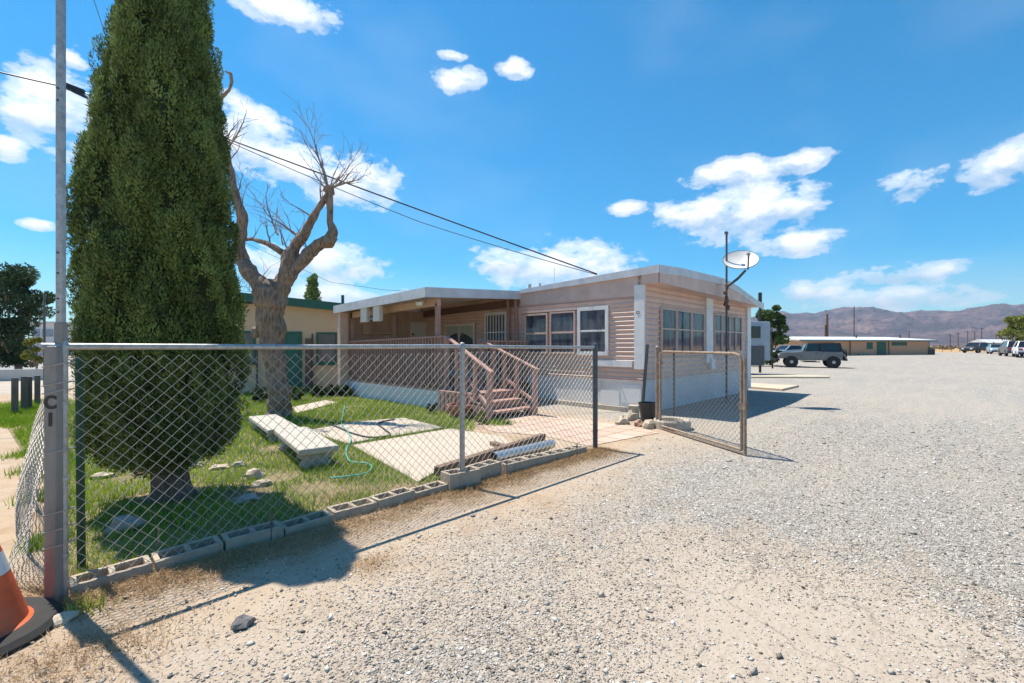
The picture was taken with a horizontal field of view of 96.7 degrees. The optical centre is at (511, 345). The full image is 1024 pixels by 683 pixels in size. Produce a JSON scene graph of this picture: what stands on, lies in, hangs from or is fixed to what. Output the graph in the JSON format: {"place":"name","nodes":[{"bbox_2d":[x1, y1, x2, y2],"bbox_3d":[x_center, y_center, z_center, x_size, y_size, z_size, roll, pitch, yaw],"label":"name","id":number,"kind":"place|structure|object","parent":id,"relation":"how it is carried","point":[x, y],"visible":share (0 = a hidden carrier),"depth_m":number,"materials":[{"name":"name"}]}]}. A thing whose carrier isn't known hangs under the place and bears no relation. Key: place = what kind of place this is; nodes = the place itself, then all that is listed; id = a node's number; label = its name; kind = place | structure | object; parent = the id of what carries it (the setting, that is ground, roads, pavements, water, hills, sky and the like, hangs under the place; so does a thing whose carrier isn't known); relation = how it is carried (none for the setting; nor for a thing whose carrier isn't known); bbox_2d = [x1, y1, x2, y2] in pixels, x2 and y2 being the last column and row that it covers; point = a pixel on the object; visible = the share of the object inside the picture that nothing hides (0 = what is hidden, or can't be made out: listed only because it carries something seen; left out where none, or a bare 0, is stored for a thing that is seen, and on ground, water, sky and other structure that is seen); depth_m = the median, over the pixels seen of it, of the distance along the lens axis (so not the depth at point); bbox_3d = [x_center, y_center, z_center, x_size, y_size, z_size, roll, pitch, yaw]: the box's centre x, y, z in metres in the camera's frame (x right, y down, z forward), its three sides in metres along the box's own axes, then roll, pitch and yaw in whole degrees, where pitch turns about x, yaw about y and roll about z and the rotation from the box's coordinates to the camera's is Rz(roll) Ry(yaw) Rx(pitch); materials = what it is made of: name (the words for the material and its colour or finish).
{"place":"outdoors","nodes":[
{"label":"outdoors","id":0,"kind":"place"},
{"bbox_2d":[0,364,74,393],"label":"road","id":1,"kind":"structure","parent":0,"point":[5,387],"depth_m":17.18,"materials":[{"name":"concrete"}]},
{"bbox_2d":[0,369,42,380],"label":"wall","id":2,"kind":"structure","parent":1,"relation":"on","point":[7,374],"depth_m":19.51,"materials":[{"name":"concrete"}]},
{"bbox_2d":[43,293,45,384],"bbox_3d":[-16.955,-0.200,16.502,0.065,3.400,0.065,0,0,-23],"label":"sign pole","id":3,"kind":"object","parent":1,"relation":"on","point":[44,318],"visible":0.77,"depth_m":16.48,"materials":[{"name":"metal"}]},
{"bbox_2d":[0,390,549,583],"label":"lawn ground","id":4,"kind":"structure","parent":0,"point":[299,490],"depth_m":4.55,"materials":[{"name":"plant"}]},
{"bbox_2d":[11,378,18,412],"bbox_3d":[-10.964,1.150,10.038,0.110,0.900,0.110,0,0,45],"label":"bollard","id":5,"kind":"object","parent":4,"relation":"on","point":[14,393],"visible":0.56,"depth_m":10.00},
{"bbox_2d":[21,376,27,408],"bbox_3d":[-11.256,1.150,10.501,0.110,0.900,0.110,0,0,45],"label":"bollard","id":6,"kind":"object","parent":4,"relation":"on","point":[24,391],"visible":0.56,"depth_m":10.47,"materials":[{"name":"metal"}]},
{"bbox_2d":[9,399,43,585],"bbox_3d":[-3.948,0.869,3.785,3.111,1.462,0.261,0,0,45],"label":"chain link fence","id":7,"kind":"object","parent":4,"relation":"on","point":[37,472],"visible":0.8,"depth_m":3.21,"materials":[{"name":"metal"}]},
{"bbox_2d":[28,377,31,406],"bbox_3d":[-11.321,1.160,10.665,0.110,0.880,0.110,0,0,45],"label":"bollard","id":8,"kind":"object","parent":4,"relation":"on","point":[30,391],"visible":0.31,"depth_m":10.65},
{"bbox_2d":[34,375,40,403],"bbox_3d":[-12.065,1.175,11.569,0.110,0.850,0.110,0,0,45],"label":"bollard","id":9,"kind":"object","parent":4,"relation":"on","point":[37,388],"visible":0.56,"depth_m":11.53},
{"bbox_2d":[75,356,85,568],"bbox_3d":[-2.900,0.835,3.058,0.060,1.531,0.055,0,0,45],"label":"metal stake","id":10,"kind":"object","parent":4,"relation":"on","point":[79,405],"visible":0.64,"depth_m":3.06,"materials":[{"name":"metal"}]},
{"bbox_2d":[101,514,145,534],"bbox_3d":[-3.150,1.468,3.714,0.251,0.165,0.186,0,0,-22],"label":"rock","id":11,"kind":"object","parent":4,"relation":"on","point":[129,520],"visible":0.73,"depth_m":3.66,"materials":[{"name":"stone"}]},
{"bbox_2d":[54,0,251,505],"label":"cypress tree","id":12,"kind":"object","parent":4,"relation":"on","point":[153,253],"visible":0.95,"depth_m":4.03,"materials":[{"name":"green plant"}]},
{"bbox_2d":[232,493,260,504],"bbox_3d":[-2.555,1.476,4.370,0.232,0.112,0.214,0,0,-3],"label":"rock","id":13,"kind":"object","parent":4,"relation":"on","point":[248,496],"visible":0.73,"depth_m":4.33,"materials":[{"name":"stone"}]},
{"bbox_2d":[241,468,264,479],"bbox_3d":[-2.937,1.463,5.169,0.234,0.155,0.170,0,0,-16],"label":"rock","id":14,"kind":"object","parent":4,"relation":"on","point":[255,474],"visible":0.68,"depth_m":5.13,"materials":[{"name":"stone"}]},
{"bbox_2d":[251,386,267,400],"bbox_3d":[-6.704,1.334,12.171,0.540,0.532,0.721,0,0,4],"label":"bush","id":15,"kind":"object","parent":4,"relation":"on","point":[260,392],"visible":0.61,"depth_m":12.11,"materials":[{"name":"green plant"}]},
{"bbox_2d":[251,479,272,487],"bbox_3d":[-2.677,1.476,4.878,0.206,0.100,0.126,0,0,-29],"label":"rock","id":16,"kind":"object","parent":4,"relation":"on","point":[259,483],"visible":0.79,"depth_m":4.83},
{"bbox_2d":[249,414,298,441],"bbox_3d":[-4.082,1.400,7.759,0.460,0.240,1.743,0,0,-39],"label":"stone bench","id":17,"kind":"object","parent":4,"relation":"on","point":[267,419],"visible":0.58,"depth_m":7.53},
{"bbox_2d":[220,70,372,417],"bbox_3d":[-4.631,-2.058,9.569,3.523,7.445,1.776,0,0,-10],"label":"bare tree","id":18,"kind":"object","parent":4,"relation":"on","point":[270,300],"visible":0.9,"depth_m":9.45,"materials":[{"name":"grey plant"}]},
{"bbox_2d":[291,386,305,400],"bbox_3d":[-5.784,1.333,12.331,0.501,0.536,0.464,0,0,45],"label":"bush","id":19,"kind":"object","parent":4,"relation":"on","point":[298,393],"visible":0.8,"depth_m":12.23,"materials":[{"name":"green plant"}]},
{"bbox_2d":[274,427,337,468],"bbox_3d":[-2.829,1.375,6.180,0.460,0.290,1.649,0,0,-37],"label":"stone bench","id":20,"kind":"object","parent":4,"relation":"on","point":[295,443],"visible":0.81,"depth_m":5.72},
{"bbox_2d":[310,384,329,396],"bbox_3d":[-5.641,1.351,13.374,0.576,0.498,0.481,0,0,-16],"label":"bush","id":21,"kind":"object","parent":4,"relation":"on","point":[316,389],"visible":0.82,"depth_m":13.37,"materials":[{"name":"green plant"}]},
{"bbox_2d":[324,384,341,395],"bbox_3d":[-5.344,1.364,13.578,0.561,0.472,0.594,0,0,-30],"label":"bush","id":22,"kind":"object","parent":4,"relation":"on","point":[332,392],"visible":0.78,"depth_m":13.48,"materials":[{"name":"green plant"}]},
{"bbox_2d":[338,385,353,396],"bbox_3d":[-4.904,1.375,13.538,0.478,0.451,0.494,0,0,-3],"label":"bush","id":23,"kind":"object","parent":4,"relation":"on","point":[345,388],"visible":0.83,"depth_m":13.41,"materials":[{"name":"green plant"}]},
{"bbox_2d":[330,406,372,478],"bbox_3d":[-2.818,1.455,8.092,0.464,0.020,6.366,0,0,-19],"label":"garden hose","id":24,"kind":"object","parent":4,"relation":"on","point":[347,456],"visible":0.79,"depth_m":5.68,"materials":[{"name":"rubber"}]},
{"bbox_2d":[312,418,443,443],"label":"patio slab","id":25,"kind":"structure","parent":4,"relation":"on","point":[360,428],"depth_m":8.11,"materials":[{"name":"concrete"}]},
{"bbox_2d":[329,418,394,437],"bbox_3d":[-2.459,1.455,8.044,1.231,0.026,1.691,0,0,-29],"label":"garden hose","id":26,"kind":"object","parent":25,"relation":"on","point":[363,435],"visible":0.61,"depth_m":7.77,"materials":[{"name":"green plastic"}]},
{"bbox_2d":[352,429,510,482],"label":"patio slab","id":27,"kind":"structure","parent":4,"relation":"on","point":[381,449],"depth_m":6.53,"materials":[{"name":"concrete"}]},
{"bbox_2d":[434,433,545,476],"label":"timber beam","id":28,"kind":"structure","parent":27,"relation":"on","point":[468,461],"depth_m":5.73,"materials":[{"name":"wood"}]},
{"bbox_2d":[447,403,472,417],"bbox_3d":[-1.078,1.365,9.614,0.600,0.270,0.600,0,0,45],"label":"flower pot","id":29,"kind":"object","parent":4,"relation":"on","point":[457,411],"visible":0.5,"depth_m":9.41,"materials":[{"name":"ceramic"}]},
{"bbox_2d":[0,346,1023,682],"bbox_3d":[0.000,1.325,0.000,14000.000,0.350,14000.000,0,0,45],"label":"ground","id":30,"kind":"structure","parent":0,"point":[952,388],"depth_m":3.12,"materials":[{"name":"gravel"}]},
{"bbox_2d":[0,261,55,368],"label":"broadleaf tree","id":31,"kind":"object","parent":30,"relation":"on","point":[14,329],"visible":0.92,"depth_m":23.58,"materials":[{"name":"green plant"}]},
{"bbox_2d":[20,336,42,368],"bbox_3d":[-23.000,0.562,21.954,1.145,2.081,1.029,0,0,45],"label":"bush","id":32,"kind":"object","parent":30,"relation":"on","point":[36,359],"visible":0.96,"depth_m":21.80,"materials":[{"name":"green plant"}]},
{"bbox_2d":[0,545,63,658],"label":"traffic cone","id":33,"kind":"object","parent":30,"relation":"on","point":[25,621],"visible":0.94,"depth_m":2.36,"materials":[{"name":"plastic"}]},
{"bbox_2d":[32,322,77,355],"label":"building","id":34,"kind":"structure","parent":30,"relation":"on","point":[49,332],"depth_m":55.00,"materials":[{"name":"white paint"}]},
{"bbox_2d":[33,329,52,336],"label":"window","id":35,"kind":"structure","parent":34,"relation":"in","point":[49,332],"depth_m":54.96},
{"bbox_2d":[41,346,75,601],"bbox_3d":[-2.662,0.800,2.672,0.124,1.600,0.080,0,0,-8],"label":"sign post","id":36,"kind":"object","parent":30,"relation":"on","point":[52,454],"visible":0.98,"depth_m":2.64,"materials":[{"name":"metal"}]},
{"bbox_2d":[54,0,67,599],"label":"light pole","id":37,"kind":"object","parent":30,"relation":"on","point":[60,329],"visible":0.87,"depth_m":2.69,"materials":[{"name":"metal"}]},
{"bbox_2d":[53,611,78,627],"bbox_3d":[-2.447,1.489,2.477,0.102,0.070,0.135,0,0,45],"label":"rock","id":38,"kind":"object","parent":30,"relation":"on","point":[63,617],"visible":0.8,"depth_m":2.46,"materials":[{"name":"stone"}]},
{"bbox_2d":[69,555,152,594],"bbox_3d":[-2.567,1.535,2.924,0.190,0.200,0.390,-1,1,44],"label":"cinder block","id":39,"kind":"object","parent":30,"relation":"on","point":[108,576],"depth_m":2.90,"materials":[{"name":"concrete"}]},
{"bbox_2d":[151,535,222,571],"bbox_3d":[-2.289,1.523,3.218,0.190,0.200,0.390,2,3,44],"label":"cinder block","id":40,"kind":"object","parent":30,"relation":"on","point":[187,553],"depth_m":3.19,"materials":[{"name":"concrete"}]},
{"bbox_2d":[231,614,256,630],"bbox_3d":[-1.436,1.485,2.436,0.097,0.076,0.121,0,0,45],"label":"rock","id":41,"kind":"object","parent":30,"relation":"on","point":[242,621],"visible":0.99,"depth_m":2.42,"materials":[{"name":"stone"}]},
{"bbox_2d":[0,441,503,682],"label":"dry grass tufts","id":42,"kind":"object","parent":30,"relation":"on","point":[38,589],"visible":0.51,"depth_m":2.31,"materials":[{"name":"plant"}]},
{"bbox_2d":[220,520,283,550],"bbox_3d":[-1.993,1.511,3.498,0.390,0.200,0.190,0,-2,-43],"label":"cinder block","id":43,"kind":"object","parent":30,"relation":"on","point":[243,539],"depth_m":3.46,"materials":[{"name":"concrete"}]},
{"bbox_2d":[0,397,515,618],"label":"weeds","id":44,"kind":"object","parent":30,"relation":"on","point":[6,410],"visible":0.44,"depth_m":4.61,"materials":[{"name":"green plant"}]},
{"bbox_2d":[228,292,344,392],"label":"stucco building","id":45,"kind":"structure","parent":30,"relation":"on","point":[312,322],"depth_m":14.85,"materials":[{"name":"beige"}]},
{"bbox_2d":[242,331,255,364],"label":"window","id":46,"kind":"structure","parent":45,"relation":"in","point":[247,334],"depth_m":14.56,"materials":[{"name":"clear glass"}]},
{"bbox_2d":[285,332,301,389],"bbox_3d":[-7.133,0.475,14.820,0.529,1.890,0.060,0,0,-12],"label":"door","id":47,"kind":"structure","parent":45,"relation":"in","point":[295,355],"depth_m":14.80,"materials":[{"name":"wood"}]},
{"bbox_2d":[314,332,336,364],"bbox_3d":[-6.123,0.090,15.027,0.738,1.080,0.080,0,0,-12],"label":"window","id":48,"kind":"structure","parent":45,"relation":"in","point":[322,338],"depth_m":15.04,"materials":[{"name":"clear glass"}]},
{"bbox_2d":[279,509,333,535],"bbox_3d":[-1.712,1.535,3.786,0.190,0.200,0.390,0,2,44],"label":"cinder block","id":49,"kind":"object","parent":30,"relation":"on","point":[313,522],"depth_m":3.77,"materials":[{"name":"concrete"}]},
{"bbox_2d":[303,273,321,300],"bbox_3d":[-13.218,-1.689,29.985,1.496,6.378,1.432,0,0,45],"label":"cypress tree","id":50,"kind":"object","parent":30,"relation":"on","point":[312,291],"visible":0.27,"depth_m":29.81,"materials":[{"name":"green plant"}]},
{"bbox_2d":[294,400,336,411],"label":"path slab","id":51,"kind":"structure","parent":30,"relation":"on","point":[311,406],"depth_m":11.28,"materials":[{"name":"concrete"}]},
{"bbox_2d":[41,339,597,598],"bbox_3d":[-0.744,0.780,4.657,0.089,1.640,5.663,0,0,45],"label":"chain link fence","id":52,"kind":"object","parent":30,"relation":"on","point":[461,346],"visible":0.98,"depth_m":3.74,"materials":[{"name":"metal"}]},
{"bbox_2d":[39,445,635,640],"bbox_3d":[-0.528,1.473,4.492,0.937,0.050,5.973,0,0,45],"label":"dry grass strip","id":53,"kind":"object","parent":30,"relation":"on","point":[234,552],"visible":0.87,"depth_m":3.37,"materials":[{"name":"plant"}]},
{"bbox_2d":[326,497,376,521],"bbox_3d":[-1.436,1.523,4.087,0.390,0.200,0.190,0,0,-43],"label":"cinder block","id":54,"kind":"object","parent":30,"relation":"on","point":[363,508],"depth_m":4.05,"materials":[{"name":"concrete"}]},
{"bbox_2d":[369,487,415,509],"bbox_3d":[-1.143,1.511,4.364,0.190,0.200,0.390,-3,-1,44],"label":"cinder block","id":55,"kind":"object","parent":30,"relation":"on","point":[393,499],"depth_m":4.33,"materials":[{"name":"concrete"}]},
{"bbox_2d":[410,480,447,498],"bbox_3d":[-0.858,1.535,4.651,0.390,0.200,0.190,-2,1,-44],"label":"cinder block","id":56,"kind":"object","parent":30,"relation":"on","point":[436,488],"depth_m":4.64,"materials":[{"name":"concrete"}]},
{"bbox_2d":[333,287,539,419],"bbox_3d":[-1.744,-0.006,12.502,7.158,3.055,3.404,0,0,45],"label":"covered porch","id":57,"kind":"object","parent":30,"relation":"on","point":[397,318],"visible":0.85,"depth_m":11.99,"materials":[{"name":"metal"}]},
{"bbox_2d":[410,322,425,374],"bbox_3d":[-3.173,0.090,15.753,0.080,1.820,0.778,0,0,45],"label":"door","id":58,"kind":"structure","parent":57,"relation":"in","point":[417,329],"depth_m":15.64,"materials":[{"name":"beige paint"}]},
{"bbox_2d":[441,466,480,490],"bbox_3d":[-0.549,1.430,4.878,0.390,0.200,0.190,1,0,-40],"label":"cinder block","id":59,"kind":"object","parent":30,"relation":"on","point":[462,479],"depth_m":4.80,"materials":[{"name":"concrete"}]},
{"bbox_2d":[467,459,501,478],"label":"cinder block","id":60,"kind":"object","parent":30,"relation":"on","point":[491,468],"depth_m":5.21,"materials":[{"name":"concrete"}]},
{"bbox_2d":[501,457,529,473],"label":"cinder block","id":61,"kind":"object","parent":30,"relation":"on","point":[516,465],"depth_m":5.46,"materials":[{"name":"concrete"}]},
{"bbox_2d":[490,439,555,460],"bbox_3d":[0.171,1.360,5.941,0.132,0.151,1.174,0,0,42],"label":"metal pipe","id":62,"kind":"object","parent":61,"relation":"on","point":[528,448],"visible":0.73,"depth_m":5.83,"materials":[{"name":"metal"}]},
{"bbox_2d":[520,453,550,466],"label":"cinder block","id":63,"kind":"object","parent":30,"relation":"on","point":[537,459],"depth_m":5.76,"materials":[{"name":"concrete"}]},
{"bbox_2d":[540,448,570,461],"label":"cinder block","id":64,"kind":"object","parent":30,"relation":"on","point":[560,454],"depth_m":6.04,"materials":[{"name":"concrete"}]},
{"bbox_2d":[562,445,586,455],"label":"cinder block","id":65,"kind":"object","parent":30,"relation":"on","point":[583,449],"depth_m":6.35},
{"bbox_2d":[422,264,763,412],"bbox_3d":[2.401,-0.285,15.513,9.200,3.670,7.294,0,0,45],"label":"mobile home","id":66,"kind":"object","parent":30,"relation":"on","point":[621,319],"visible":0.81,"depth_m":11.51,"materials":[{"name":"beige"}]},
{"bbox_2d":[0,72,596,273],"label":"service cable","id":67,"kind":"object","parent":66,"relation":"attached to","point":[81,92],"visible":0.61,"depth_m":10.36,"materials":[{"name":"black plastic"}]},
{"bbox_2d":[233,143,596,274],"bbox_3d":[-2.118,-3.157,10.860,8.511,2.792,0.325,0,0,-8],"label":"thin cable","id":68,"kind":"object","parent":67,"relation":"hanging from","point":[411,218],"visible":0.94,"depth_m":10.96,"materials":[{"name":"rubber"}]},
{"bbox_2d":[445,323,474,350],"bbox_3d":[-1.677,-0.280,14.544,1.465,0.840,0.050,0,0,45],"label":"window","id":69,"kind":"structure","parent":66,"relation":"in","point":[465,333],"depth_m":14.41,"materials":[{"name":"glass"}]},
{"bbox_2d":[484,311,506,379],"bbox_3d":[-0.486,-0.010,13.322,0.937,1.980,0.120,0,0,45],"label":"security door","id":70,"kind":"structure","parent":66,"relation":"in","point":[495,323],"depth_m":13.29,"materials":[{"name":"beige paint"}]},
{"bbox_2d":[524,313,547,353],"bbox_3d":[0.649,-0.330,12.272,0.817,1.070,0.045,0,0,45],"label":"window","id":71,"kind":"structure","parent":66,"relation":"in","point":[535,325],"depth_m":12.26,"materials":[{"name":"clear glass"}]},
{"bbox_2d":[550,311,575,353],"bbox_3d":[1.289,-0.340,11.641,0.819,1.090,0.045,0,0,45],"label":"window","id":72,"kind":"structure","parent":66,"relation":"in","point":[562,323],"depth_m":11.62,"materials":[{"name":"clear glass"}]},
{"bbox_2d":[577,306,608,355],"bbox_3d":[1.947,-0.360,10.994,0.889,1.170,0.045,0,0,45],"label":"window","id":73,"kind":"structure","parent":66,"relation":"in","point":[592,322],"depth_m":10.97,"materials":[{"name":"glass"}]},
{"bbox_2d":[660,308,676,351],"bbox_3d":[3.754,-0.360,10.893,0.045,1.060,0.784,0,0,45],"label":"window","id":74,"kind":"structure","parent":66,"relation":"in","point":[668,323],"depth_m":10.89,"materials":[{"name":"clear glass"}]},
{"bbox_2d":[677,310,691,350],"bbox_3d":[4.344,-0.360,11.492,0.045,1.060,0.843,0,0,45],"label":"window","id":75,"kind":"structure","parent":66,"relation":"in","point":[684,318],"depth_m":11.52,"materials":[{"name":"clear glass"}]},
{"bbox_2d":[692,312,704,350],"bbox_3d":[4.944,-0.360,12.101,0.045,1.060,0.806,0,0,45],"label":"window","id":76,"kind":"structure","parent":66,"relation":"in","point":[698,319],"depth_m":12.14,"materials":[{"name":"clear glass"}]},
{"bbox_2d":[713,313,721,351],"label":"window","id":77,"kind":"structure","parent":66,"relation":"in","point":[717,318],"depth_m":13.09,"materials":[{"name":"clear glass"}]},
{"bbox_2d":[722,315,729,351],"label":"window","id":78,"kind":"structure","parent":66,"relation":"in","point":[723,316],"depth_m":13.48,"materials":[{"name":"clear glass"}]},
{"bbox_2d":[730,316,735,351],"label":"window","id":79,"kind":"structure","parent":66,"relation":"in","point":[732,318],"depth_m":13.95,"materials":[{"name":"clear glass"}]},
{"bbox_2d":[736,316,741,350],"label":"window","id":80,"kind":"structure","parent":66,"relation":"in","point":[738,319],"depth_m":14.33,"materials":[{"name":"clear glass"}]},
{"bbox_2d":[614,416,629,424],"bbox_3d":[2.110,1.451,8.732,0.247,0.225,0.344,0,0,45],"label":"rock","id":81,"kind":"object","parent":30,"relation":"on","point":[621,420],"visible":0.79,"depth_m":8.66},
{"bbox_2d":[638,401,654,421],"bbox_3d":[2.650,1.299,8.864,0.370,0.402,0.370,0,0,45],"label":"bucket","id":82,"kind":"object","parent":30,"relation":"on","point":[647,410],"visible":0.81,"depth_m":8.73,"materials":[{"name":"black plastic"}]},
{"bbox_2d":[641,344,648,400],"bbox_3d":[2.900,0.729,9.944,0.068,1.564,0.554,0,0,3],"label":"leaning pipe","id":83,"kind":"object","parent":82,"relation":"in","point":[645,371],"visible":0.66,"depth_m":9.87,"materials":[{"name":"metal"}]},
{"bbox_2d":[642,419,654,428],"bbox_3d":[2.505,1.453,8.326,0.239,0.218,0.287,0,0,45],"label":"rock","id":84,"kind":"object","parent":30,"relation":"on","point":[648,424],"visible":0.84,"depth_m":8.24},
{"bbox_2d":[655,345,658,419],"bbox_3d":[2.642,0.795,8.282,0.068,1.610,0.068,0,0,45],"label":"gate post","id":85,"kind":"object","parent":30,"relation":"on","point":[656,382],"visible":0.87,"depth_m":8.26,"materials":[{"name":"metal"}]},
{"bbox_2d":[657,350,748,455],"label":"chain link gate","id":86,"kind":"structure","parent":85,"relation":"attached to","point":[743,406],"depth_m":6.82,"materials":[{"name":"metal"}]},
{"bbox_2d":[653,416,690,430],"bbox_3d":[2.927,1.441,8.324,0.659,0.219,0.659,0,0,45],"label":"concrete ring","id":87,"kind":"object","parent":30,"relation":"on","point":[658,423],"visible":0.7,"depth_m":8.09,"materials":[{"name":"concrete"}]},
{"bbox_2d":[673,348,674,414],"bbox_3d":[3.472,0.825,9.751,0.044,1.550,0.044,0,0,45],"label":"old fence post","id":88,"kind":"object","parent":30,"relation":"on","point":[673,381],"visible":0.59,"depth_m":9.74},
{"bbox_2d":[716,231,729,402],"bbox_3d":[5.136,-0.701,12.005,1.148,4.602,0.204,0,0,8],"label":"antenna mast","id":89,"kind":"object","parent":30,"relation":"on","point":[726,302],"visible":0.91,"depth_m":11.95,"materials":[{"name":"metal"}]},
{"bbox_2d":[723,250,758,286],"bbox_3d":[5.898,-2.031,11.778,0.819,1.013,0.786,0,0,45],"label":"satellite dish","id":90,"kind":"object","parent":89,"relation":"attached to","point":[742,259],"visible":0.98,"depth_m":11.86,"materials":[{"name":"metal"}]},
{"bbox_2d":[751,321,775,368],"bbox_3d":[12.346,0.125,24.030,3.526,2.750,1.928,0,0,-10],"label":"utility trailer","id":91,"kind":"object","parent":30,"relation":"on","point":[760,343],"visible":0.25,"depth_m":23.13,"materials":[{"name":"white metal"}]},
{"bbox_2d":[755,305,789,364],"bbox_3d":[19.310,-0.743,34.133,2.486,4.702,2.429,0,0,15],"label":"broadleaf tree","id":92,"kind":"object","parent":30,"relation":"on","point":[779,336],"visible":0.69,"depth_m":33.61,"materials":[{"name":"green plant"}]},
{"bbox_2d":[750,383,798,390],"bbox_3d":[9.093,1.475,16.555,1.875,0.090,2.102,0,0,45],"label":"concrete strip","id":93,"kind":"object","parent":30,"relation":"on","point":[778,387],"visible":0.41,"depth_m":16.07,"materials":[{"name":"concrete"}]},
{"bbox_2d":[773,345,801,351],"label":"parked car","id":94,"kind":"object","parent":30,"relation":"on","point":[789,348],"visible":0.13,"depth_m":51.30,"materials":[{"name":"white metal"}]},
{"bbox_2d":[751,373,828,377],"bbox_3d":[13.166,1.475,21.815,3.640,0.090,2.936,0,0,27],"label":"concrete strip","id":95,"kind":"object","parent":30,"relation":"on","point":[754,375],"visible":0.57,"depth_m":21.34,"materials":[{"name":"concrete"}]},
{"bbox_2d":[776,342,847,367],"bbox_3d":[20.959,0.613,32.020,4.160,1.775,1.900,0,0,26],"label":"off road car","id":96,"kind":"object","parent":30,"relation":"on","point":[832,354],"visible":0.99,"depth_m":31.23,"materials":[{"name":"silver metal"}]},
{"bbox_2d":[773,335,936,354],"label":"long flat building","id":97,"kind":"structure","parent":30,"relation":"on","point":[855,345],"depth_m":58.98,"materials":[{"name":"paint"}]},
{"bbox_2d":[877,342,885,354],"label":"door","id":98,"kind":"structure","parent":97,"relation":"in","point":[881,346],"depth_m":58.92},
{"bbox_2d":[960,342,992,352],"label":"pickup truck","id":99,"kind":"object","parent":30,"relation":"on","point":[977,347],"visible":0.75,"depth_m":75.16,"materials":[{"name":"paint"}]},
{"bbox_2d":[968,339,1009,343],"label":"house","id":100,"kind":"structure","parent":30,"relation":"on","point":[997,341],"depth_m":151.83,"materials":[{"name":"white"}]},
{"bbox_2d":[986,344,1003,353],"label":"parked car","id":101,"kind":"object","parent":30,"relation":"on","point":[990,348],"visible":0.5,"depth_m":65.66,"materials":[{"name":"blue paint"}]},
{"bbox_2d":[996,315,1023,340],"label":"broadleaf tree","id":102,"kind":"object","parent":30,"relation":"on","point":[1015,326],"visible":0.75,"depth_m":80.07,"materials":[{"name":"green plant"}]},
{"bbox_2d":[998,341,1023,355],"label":"parked suv","id":103,"kind":"object","parent":30,"relation":"on","point":[1005,347],"visible":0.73,"depth_m":51.28,"materials":[{"name":"silver metal"}]},
{"bbox_2d":[1012,341,1023,356],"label":"parked car","id":104,"kind":"object","parent":30,"relation":"on","point":[1018,348],"visible":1,"depth_m":47.01,"materials":[{"name":"white paint"}]},
{"bbox_2d":[0,0,1023,339],"label":"sky","id":105,"kind":"structure","parent":0,"point":[868,153],"materials":[{"name":"blue"}]},
{"bbox_2d":[472,413,658,445],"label":"paver path","id":106,"kind":"structure","parent":0,"point":[609,432],"depth_m":8.13,"materials":[{"name":"concrete"}]},
{"bbox_2d":[751,303,1023,345],"bbox_3d":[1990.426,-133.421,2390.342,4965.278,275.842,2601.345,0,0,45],"label":"mountains","id":107,"kind":"structure","parent":0,"point":[940,326],"depth_m":2429.61,"materials":[{"name":"stone"}]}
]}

